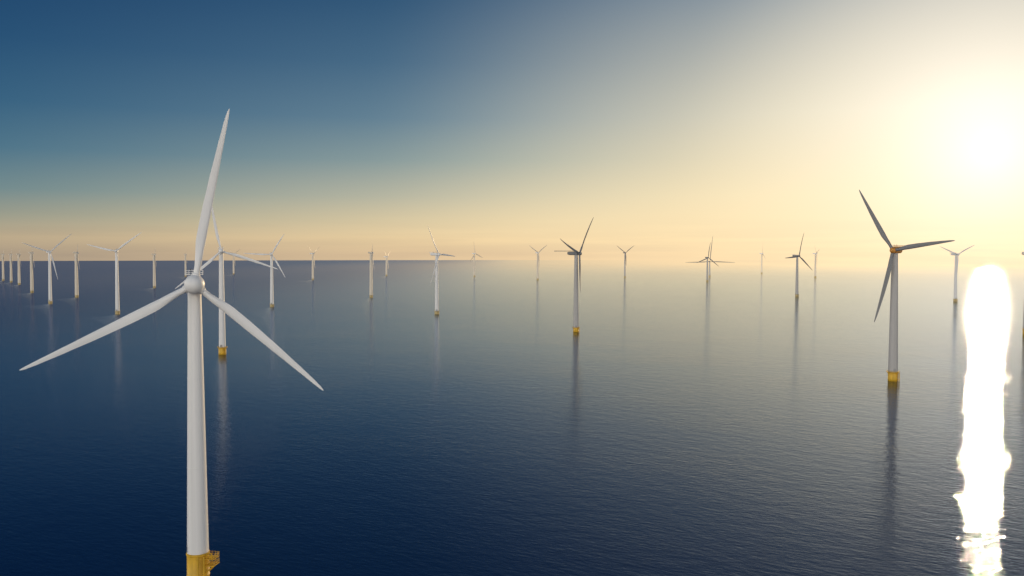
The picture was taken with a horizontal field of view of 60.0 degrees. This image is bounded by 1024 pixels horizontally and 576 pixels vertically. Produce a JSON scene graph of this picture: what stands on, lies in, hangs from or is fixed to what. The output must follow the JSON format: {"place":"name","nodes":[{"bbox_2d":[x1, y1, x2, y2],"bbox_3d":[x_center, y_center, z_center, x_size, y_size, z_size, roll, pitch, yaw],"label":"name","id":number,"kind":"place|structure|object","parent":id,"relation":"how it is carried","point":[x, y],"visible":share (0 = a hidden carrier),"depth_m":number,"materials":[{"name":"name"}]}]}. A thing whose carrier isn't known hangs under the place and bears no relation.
{"place":"outdoors","nodes":[
{"label":"outdoors","id":0,"kind":"place"},
{"bbox_2d":[0,260,1023,575],"bbox_3d":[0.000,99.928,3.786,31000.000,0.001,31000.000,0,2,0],"label":"sea","id":1,"kind":"structure","parent":0,"point":[498,418],"depth_m":524.80,"materials":[{"name":"liquid"}]},
{"bbox_2d":[1,250,4,280],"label":"wind turbine","id":2,"kind":"object","parent":1,"relation":"in","point":[3,254],"visible":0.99,"depth_m":3357.22,"materials":[{"name":"beige paint"}]},
{"bbox_2d":[8,251,12,281],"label":"wind turbine","id":3,"kind":"object","parent":1,"relation":"in","point":[11,254],"visible":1,"depth_m":3165.08,"materials":[{"name":"beige paint"}]},
{"bbox_2d":[16,250,20,284],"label":"wind turbine","id":4,"kind":"object","parent":1,"relation":"in","point":[19,261],"visible":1,"depth_m":2915.34,"materials":[{"name":"beige paint"}]},
{"bbox_2d":[28,247,34,292],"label":"wind turbine","id":5,"kind":"object","parent":1,"relation":"in","point":[31,273],"visible":0.96,"depth_m":2306.61,"materials":[{"name":"beige paint"}]},
{"bbox_2d":[24,234,70,303],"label":"wind turbine","id":6,"kind":"object","parent":1,"relation":"in","point":[50,301],"visible":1,"depth_m":1785.37,"materials":[{"name":"white paint"}]},
{"bbox_2d":[73,246,78,297],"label":"wind turbine","id":7,"kind":"object","parent":1,"relation":"in","point":[76,276],"visible":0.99,"depth_m":2049.72,"materials":[{"name":"beige paint"}]},
{"bbox_2d":[87,232,141,314],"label":"wind turbine","id":8,"kind":"object","parent":1,"relation":"in","point":[117,304],"visible":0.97,"depth_m":1474.83,"materials":[{"name":"white paint"}]},
{"bbox_2d":[151,254,155,287],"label":"wind turbine","id":9,"kind":"object","parent":1,"relation":"in","point":[154,275],"visible":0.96,"depth_m":2636.59,"materials":[{"name":"beige paint"}]},
{"bbox_2d":[20,109,322,575],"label":"wind turbine","id":10,"kind":"object","parent":1,"relation":"in","point":[199,557],"visible":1,"depth_m":268.95,"materials":[{"name":"white paint"}]},
{"bbox_2d":[175,206,276,354],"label":"wind turbine","id":11,"kind":"object","parent":1,"relation":"in","point":[222,347],"visible":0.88,"depth_m":883.11,"materials":[{"name":"white paint"}]},
{"bbox_2d":[245,235,284,306],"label":"wind turbine","id":12,"kind":"object","parent":1,"relation":"in","point":[271,283],"visible":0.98,"depth_m":1676.54,"materials":[{"name":"white paint"}]},
{"bbox_2d":[309,248,317,279],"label":"wind turbine","id":13,"kind":"object","parent":1,"relation":"in","point":[312,253],"visible":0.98,"depth_m":3461.88,"materials":[{"name":"beige paint"}]},
{"bbox_2d":[368,245,373,297],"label":"wind turbine","id":14,"kind":"object","parent":1,"relation":"in","point":[371,280],"visible":0.97,"depth_m":2049.54,"materials":[{"name":"beige paint"}]},
{"bbox_2d":[384,251,389,275],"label":"wind turbine","id":15,"kind":"object","parent":1,"relation":"in","point":[386,256],"visible":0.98,"depth_m":4103.49,"materials":[{"name":"beige paint"}]},
{"bbox_2d":[428,227,454,314],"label":"wind turbine","id":16,"kind":"object","parent":1,"relation":"in","point":[437,255],"visible":0.99,"depth_m":1474.88,"materials":[{"name":"white paint"}]},
{"bbox_2d":[471,247,480,276],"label":"wind turbine","id":17,"kind":"object","parent":1,"relation":"in","point":[474,261],"visible":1,"depth_m":3956.42,"materials":[{"name":"beige paint"}]},
{"bbox_2d":[529,245,546,279],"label":"wind turbine","id":18,"kind":"object","parent":1,"relation":"in","point":[537,261],"visible":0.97,"depth_m":3461.40,"materials":[{"name":"beige paint"}]},
{"bbox_2d":[554,217,593,331],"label":"wind turbine","id":19,"kind":"object","parent":1,"relation":"in","point":[575,253],"visible":0.98,"depth_m":1139.30,"materials":[{"name":"grey paint"}]},
{"bbox_2d":[620,247,631,277],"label":"wind turbine","id":20,"kind":"object","parent":1,"relation":"in","point":[625,262],"visible":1,"depth_m":3821.40,"materials":[{"name":"grey paint"}]},
{"bbox_2d":[697,242,717,281],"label":"wind turbine","id":21,"kind":"object","parent":1,"relation":"in","point":[707,280],"visible":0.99,"depth_m":3258.20,"materials":[{"name":"grey paint"}]},
{"bbox_2d":[687,237,734,276],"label":"wind turbine","id":22,"kind":"object","parent":1,"relation":"in","point":[710,261],"visible":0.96,"depth_m":3955.13,"materials":[{"name":"grey paint"}]},
{"bbox_2d":[759,251,765,273],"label":"wind turbine","id":23,"kind":"object","parent":1,"relation":"in","point":[761,261],"visible":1,"depth_m":4617.31,"materials":[{"name":"beige paint"}]},
{"bbox_2d":[787,234,811,296],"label":"wind turbine","id":24,"kind":"object","parent":1,"relation":"in","point":[796,284],"visible":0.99,"depth_m":2088.84,"materials":[{"name":"grey paint"}]},
{"bbox_2d":[813,248,818,277],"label":"wind turbine","id":25,"kind":"object","parent":1,"relation":"in","point":[815,264],"visible":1,"depth_m":3820.37,"materials":[{"name":"beige paint"}]},
{"bbox_2d":[859,190,954,380],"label":"wind turbine","id":26,"kind":"object","parent":1,"relation":"in","point":[892,371],"visible":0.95,"depth_m":697.73,"materials":[{"name":"grey paint"}]},
{"bbox_2d":[940,245,973,301],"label":"wind turbine","id":27,"kind":"object","parent":1,"relation":"in","point":[955,299],"visible":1,"depth_m":1875.96,"materials":[{"name":"white paint"}]},
{"bbox_2d":[1022,252,1023,333],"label":"wind turbine","id":28,"kind":"object","parent":1,"relation":"in","point":[1023,310],"visible":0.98,"depth_m":1108.61,"materials":[{"name":"grey paint"}]},
{"bbox_2d":[0,0,1023,272],"label":"sky","id":29,"kind":"structure","parent":0,"point":[498,128],"materials":[{"name":"blue"}]}
]}

